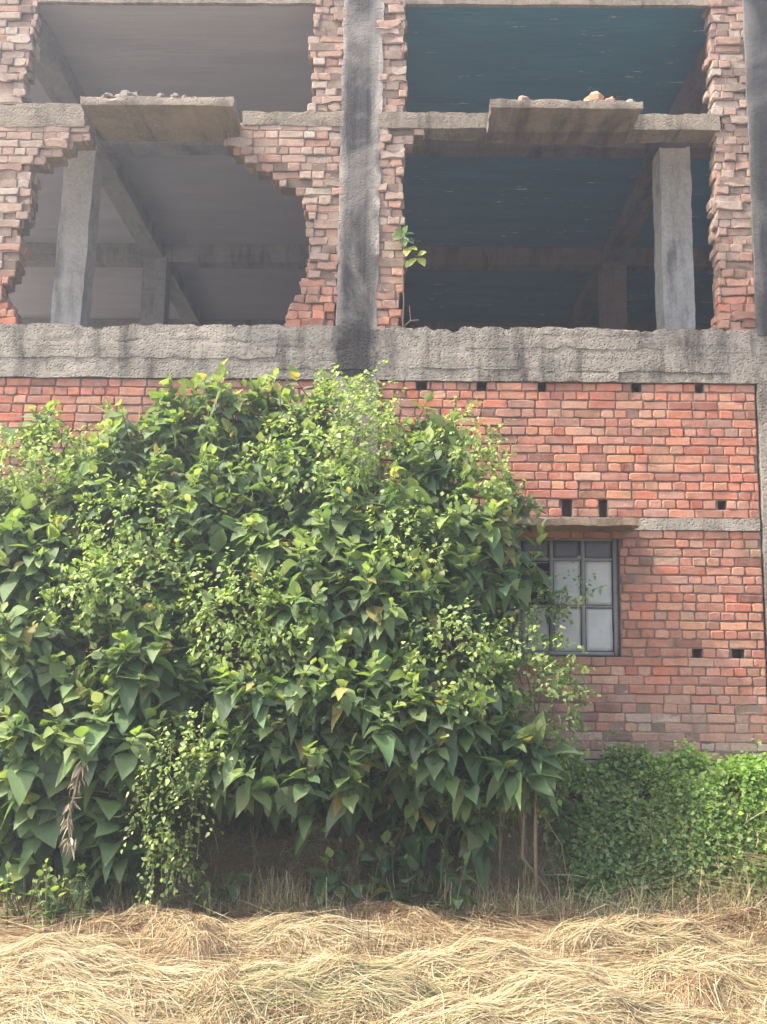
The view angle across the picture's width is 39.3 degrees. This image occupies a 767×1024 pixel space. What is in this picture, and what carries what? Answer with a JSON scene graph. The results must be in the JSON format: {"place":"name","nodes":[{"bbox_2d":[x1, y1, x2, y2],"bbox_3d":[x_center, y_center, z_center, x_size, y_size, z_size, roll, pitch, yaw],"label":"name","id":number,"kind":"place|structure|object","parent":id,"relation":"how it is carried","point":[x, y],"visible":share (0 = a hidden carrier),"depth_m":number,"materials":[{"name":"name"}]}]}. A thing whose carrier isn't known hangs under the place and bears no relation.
{"place":"outdoors","nodes":[
{"label":"outdoors","id":0,"kind":"place"},
{"bbox_2d":[0,794,766,1023],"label":"ground","id":1,"kind":"structure","parent":0,"point":[511,844],"depth_m":8.46,"materials":[{"name":"soil"}]},
{"bbox_2d":[0,858,66,934],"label":"young plant","id":2,"kind":"object","parent":1,"relation":"on","point":[50,891],"visible":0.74,"depth_m":7.38,"materials":[{"name":"green plant"}]},
{"bbox_2d":[0,406,102,616],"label":"climbing vine","id":3,"kind":"object","parent":1,"relation":"on","point":[22,454],"visible":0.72,"depth_m":8.72,"materials":[{"name":"green plant"}]},
{"bbox_2d":[0,483,121,819],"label":"leafy shrub","id":4,"kind":"object","parent":1,"relation":"on","point":[42,673],"visible":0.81,"depth_m":7.95,"materials":[{"name":"green plant"}]},
{"bbox_2d":[36,863,101,927],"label":"young plant","id":5,"kind":"object","parent":1,"relation":"on","point":[83,897],"visible":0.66,"depth_m":7.55,"materials":[{"name":"green plant"}]},
{"bbox_2d":[0,740,165,915],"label":"leafy shrub","id":6,"kind":"object","parent":1,"relation":"on","point":[30,838],"visible":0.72,"depth_m":7.82,"materials":[{"name":"green plant"}]},
{"bbox_2d":[0,388,196,649],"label":"leafy shrub","id":7,"kind":"object","parent":1,"relation":"on","point":[113,451],"visible":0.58,"depth_m":8.80,"materials":[{"name":"green plant"}]},
{"bbox_2d":[0,972,202,1023],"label":"straw heap","id":8,"kind":"object","parent":1,"relation":"on","point":[60,1005],"visible":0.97,"depth_m":5.12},
{"bbox_2d":[0,917,257,1023],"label":"straw heap","id":9,"kind":"object","parent":1,"relation":"on","point":[116,973],"visible":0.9,"depth_m":5.73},
{"bbox_2d":[18,902,250,943],"bbox_3d":[-1.672,2.771,7.229,1.496,0.288,1.178,1,-9,1],"label":"straw heap","id":10,"kind":"object","parent":1,"relation":"on","point":[136,916],"visible":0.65,"depth_m":7.17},
{"bbox_2d":[53,523,218,812],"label":"leafy shrub","id":11,"kind":"object","parent":1,"relation":"on","point":[138,661],"visible":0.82,"depth_m":7.86,"materials":[{"name":"green plant"}]},
{"bbox_2d":[58,744,88,862],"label":"dead plant","id":12,"kind":"object","parent":11,"relation":"hanging from","point":[78,768],"visible":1,"depth_m":7.51,"materials":[{"name":"brown plant"}]},
{"bbox_2d":[119,705,253,913],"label":"climbing vine","id":13,"kind":"object","parent":1,"relation":"on","point":[168,835],"visible":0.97,"depth_m":7.52,"materials":[{"name":"green plant"}]},
{"bbox_2d":[106,910,307,968],"bbox_3d":[-1.227,2.698,6.847,1.540,0.336,1.592,1,-9,1],"label":"straw heap","id":14,"kind":"object","parent":1,"relation":"on","point":[203,930],"visible":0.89,"depth_m":6.62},
{"bbox_2d":[117,954,315,1023],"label":"straw heap","id":15,"kind":"object","parent":1,"relation":"on","point":[229,975],"visible":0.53,"depth_m":5.54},
{"bbox_2d":[189,862,252,918],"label":"young plant","id":16,"kind":"object","parent":1,"relation":"on","point":[231,889],"visible":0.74,"depth_m":7.94,"materials":[{"name":"green plant"}]},
{"bbox_2d":[109,358,343,833],"bbox_3d":[-1.274,0.625,8.814,1.948,3.932,1.374,1,-9,1],"label":"leafy shrub","id":17,"kind":"object","parent":1,"relation":"on","point":[237,472],"visible":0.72,"depth_m":8.92,"materials":[{"name":"green plant"}]},
{"bbox_2d":[137,480,325,837],"bbox_3d":[-1.161,1.149,8.455,1.544,2.854,1.013,1,-9,1],"label":"leafy shrub","id":18,"kind":"object","parent":1,"relation":"on","point":[268,545],"visible":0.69,"depth_m":8.36,"materials":[{"name":"green plant"}]},
{"bbox_2d":[166,537,327,854],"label":"climbing vine","id":19,"kind":"object","parent":1,"relation":"on","point":[206,598],"visible":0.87,"depth_m":7.92,"materials":[{"name":"green plant"}]},
{"bbox_2d":[0,427,531,884],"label":"leafy shrub","id":20,"kind":"object","parent":1,"relation":"on","point":[244,824],"visible":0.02,"depth_m":8.77,"materials":[{"name":"green plant"}]},
{"bbox_2d":[138,906,440,963],"bbox_3d":[-0.638,2.732,7.070,2.269,0.338,1.534,1,-9,1],"label":"straw heap","id":21,"kind":"object","parent":1,"relation":"on","point":[297,927],"visible":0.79,"depth_m":6.88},
{"bbox_2d":[160,618,443,853],"bbox_3d":[-0.502,1.638,7.848,1.766,1.732,1.513,-6,-11,37],"label":"leafy shrub","id":22,"kind":"object","parent":1,"relation":"on","point":[309,746],"visible":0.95,"depth_m":7.65,"materials":[{"name":"green plant"}]},
{"bbox_2d":[288,886,333,915],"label":"young plant","id":23,"kind":"object","parent":1,"relation":"on","point":[321,899],"visible":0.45,"depth_m":7.80,"materials":[{"name":"green plant"}]},
{"bbox_2d":[144,942,483,1023],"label":"straw heap","id":24,"kind":"object","parent":1,"relation":"on","point":[287,988],"visible":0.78,"depth_m":5.55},
{"bbox_2d":[243,359,427,851],"bbox_3d":[-0.377,0.671,8.616,1.482,4.101,1.175,-2,-9,16],"label":"climbing vine","id":25,"kind":"object","parent":1,"relation":"on","point":[366,466],"visible":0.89,"depth_m":8.74,"materials":[{"name":"green plant"}]},
{"bbox_2d":[250,443,452,832],"bbox_3d":[-0.249,0.922,8.323,1.580,3.161,1.360,1,-9,1],"label":"leafy shrub","id":26,"kind":"object","parent":1,"relation":"on","point":[371,605],"visible":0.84,"depth_m":8.10,"materials":[{"name":"green plant"}]},
{"bbox_2d":[304,834,407,910],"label":"young plant","id":27,"kind":"object","parent":1,"relation":"on","point":[322,874],"visible":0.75,"depth_m":7.91,"materials":[{"name":"green plant"}]},
{"bbox_2d":[0,791,766,1023],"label":"loose straw","id":28,"kind":"object","parent":1,"relation":"on","point":[13,927],"visible":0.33,"depth_m":7.80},
{"bbox_2d":[0,0,766,802],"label":"brick building","id":29,"kind":"structure","parent":1,"relation":"on","point":[580,296],"depth_m":10.14,"materials":[{"name":"brick"}]},
{"bbox_2d":[101,94,110,98],"bbox_3d":[-2.521,-3.763,9.767,0.102,0.071,0.094,-5,-10,33],"label":"broken stone","id":30,"kind":"object","parent":29,"relation":"on","point":[105,96],"visible":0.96,"depth_m":9.73,"materials":[{"name":"grey stone"}]},
{"bbox_2d":[25,468,216,664],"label":"climbing vine","id":31,"kind":"object","parent":29,"relation":"attached to","point":[93,583],"visible":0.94,"depth_m":8.07,"materials":[{"name":"green plant"}]},
{"bbox_2d":[118,90,131,96],"bbox_3d":[-2.350,-3.772,9.795,0.190,0.124,0.157,-7,-11,41],"label":"broken stone","id":32,"kind":"object","parent":29,"relation":"on","point":[125,93],"visible":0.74,"depth_m":9.74,"materials":[{"name":"grey stone"}]},
{"bbox_2d":[130,91,139,95],"bbox_3d":[-2.252,-3.762,9.768,0.120,0.088,0.116,8,-11,-39],"label":"broken stone","id":33,"kind":"object","parent":29,"relation":"on","point":[134,93],"visible":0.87,"depth_m":9.73,"materials":[{"name":"grey stone"}]},
{"bbox_2d":[156,93,164,97],"bbox_3d":[-2.021,-3.755,9.757,0.095,0.076,0.088,5,-10,-25],"label":"broken stone","id":34,"kind":"object","parent":29,"relation":"on","point":[159,95],"visible":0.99,"depth_m":9.72,"materials":[{"name":"grey stone"}]},
{"bbox_2d":[170,93,181,97],"bbox_3d":[-1.879,-3.760,9.750,0.110,0.072,0.097,-7,-11,40],"label":"broken stone","id":35,"kind":"object","parent":29,"relation":"on","point":[176,95],"visible":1,"depth_m":9.71,"materials":[{"name":"grey stone"}]},
{"bbox_2d":[393,225,425,327],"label":"seedling","id":36,"kind":"object","parent":29,"relation":"on","point":[404,241],"visible":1,"depth_m":9.85,"materials":[{"name":"green plant"}]},
{"bbox_2d":[518,95,529,100],"bbox_3d":[1.272,-3.722,9.764,0.126,0.103,0.120,-5,-10,31],"label":"broken stone","id":37,"kind":"object","parent":29,"relation":"on","point":[521,97],"visible":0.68,"depth_m":9.72,"materials":[{"name":"beige stone"}]},
{"bbox_2d":[492,538,618,655],"bbox_3d":[1.517,0.738,9.540,1.123,1.064,0.048,1,-9,1],"label":"window","id":38,"kind":"structure","parent":29,"relation":"in","point":[595,633],"depth_m":9.53,"materials":[{"name":"glass"}]},
{"bbox_2d":[584,91,603,100],"bbox_3d":[1.913,-3.721,9.754,0.188,0.169,0.162,-3,-9,23],"label":"broken stone","id":39,"kind":"object","parent":29,"relation":"on","point":[595,95],"visible":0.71,"depth_m":9.69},
{"bbox_2d":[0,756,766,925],"bbox_3d":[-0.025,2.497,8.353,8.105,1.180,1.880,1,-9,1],"label":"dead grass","id":40,"kind":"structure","parent":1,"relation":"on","point":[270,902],"depth_m":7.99,"materials":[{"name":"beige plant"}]},
{"bbox_2d":[0,857,766,1023],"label":"stubble","id":41,"kind":"object","parent":1,"relation":"on","point":[237,914],"visible":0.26,"depth_m":6.83,"materials":[{"name":"beige plant"}]},
{"bbox_2d":[362,829,429,907],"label":"young plant","id":42,"kind":"object","parent":1,"relation":"on","point":[411,863],"visible":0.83,"depth_m":7.95,"materials":[{"name":"green plant"}]},
{"bbox_2d":[344,473,457,877],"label":"climbing vine","id":43,"kind":"object","parent":1,"relation":"on","point":[406,552],"visible":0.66,"depth_m":8.13,"materials":[{"name":"green plant"}]},
{"bbox_2d":[318,898,492,948],"bbox_3d":[0.090,2.833,7.501,1.585,0.254,1.079,-6,-11,38],"label":"straw heap","id":44,"kind":"object","parent":1,"relation":"on","point":[412,914],"visible":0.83,"depth_m":7.40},
{"bbox_2d":[361,636,519,896],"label":"leafy shrub","id":45,"kind":"object","parent":1,"relation":"on","point":[447,800],"visible":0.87,"depth_m":7.96,"materials":[{"name":"green plant"}]},
{"bbox_2d":[407,834,479,922],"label":"young plant","id":46,"kind":"object","parent":1,"relation":"on","point":[439,872],"visible":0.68,"depth_m":8.01,"materials":[{"name":"green plant"}]},
{"bbox_2d":[394,597,524,851],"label":"climbing vine","id":47,"kind":"object","parent":1,"relation":"on","point":[461,646],"visible":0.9,"depth_m":7.74,"materials":[{"name":"green plant"}]},
{"bbox_2d":[378,393,545,859],"bbox_3d":[0.660,0.854,8.749,1.454,3.835,1.327,1,-9,1],"label":"leafy shrub","id":48,"kind":"object","parent":1,"relation":"on","point":[495,534],"visible":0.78,"depth_m":8.70,"materials":[{"name":"green plant"}]},
{"bbox_2d":[420,396,530,879],"bbox_3d":[0.713,0.942,8.635,0.966,3.948,0.769,1,-9,1],"label":"climbing vine","id":49,"kind":"object","parent":1,"relation":"on","point":[479,474],"visible":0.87,"depth_m":8.79,"materials":[{"name":"green plant"}]},
{"bbox_2d":[406,518,567,841],"bbox_3d":[0.900,1.366,8.714,1.450,2.705,0.868,8,-11,-40],"label":"leafy shrub","id":50,"kind":"object","parent":1,"relation":"on","point":[474,583],"visible":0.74,"depth_m":8.52,"materials":[{"name":"green plant"}]},
{"bbox_2d":[356,919,652,998],"bbox_3d":[0.735,2.549,6.075,2.431,0.438,1.752,1,-9,1],"label":"straw heap","id":51,"kind":"object","parent":1,"relation":"on","point":[461,959],"visible":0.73,"depth_m":6.01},
{"bbox_2d":[471,689,579,907],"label":"stalked plant","id":52,"kind":"object","parent":1,"relation":"on","point":[522,762],"visible":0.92,"depth_m":7.95,"materials":[{"name":"green plant"}]},
{"bbox_2d":[455,556,609,858],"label":"climbing vine","id":53,"kind":"object","parent":1,"relation":"on","point":[559,674],"visible":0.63,"depth_m":8.33,"materials":[{"name":"green plant"}]},
{"bbox_2d":[377,958,765,1023],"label":"straw heap","id":54,"kind":"object","parent":1,"relation":"on","point":[526,1002],"visible":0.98,"depth_m":5.33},
{"bbox_2d":[473,905,765,969],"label":"straw heap","id":55,"kind":"object","parent":1,"relation":"on","point":[612,929],"visible":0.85,"depth_m":6.83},
{"bbox_2d":[532,730,766,917],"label":"ground creeper","id":56,"kind":"object","parent":1,"relation":"on","point":[668,771],"visible":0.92,"depth_m":8.47,"materials":[{"name":"green plant"}]},
{"bbox_2d":[582,898,766,944],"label":"straw heap","id":57,"kind":"object","parent":1,"relation":"on","point":[716,920],"visible":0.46,"depth_m":7.46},
{"bbox_2d":[607,955,763,1023],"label":"straw heap","id":58,"kind":"object","parent":1,"relation":"on","point":[706,996],"visible":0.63,"depth_m":5.69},
{"bbox_2d":[607,934,766,1023],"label":"straw heap","id":59,"kind":"object","parent":1,"relation":"on","point":[743,978],"visible":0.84,"depth_m":5.88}
]}

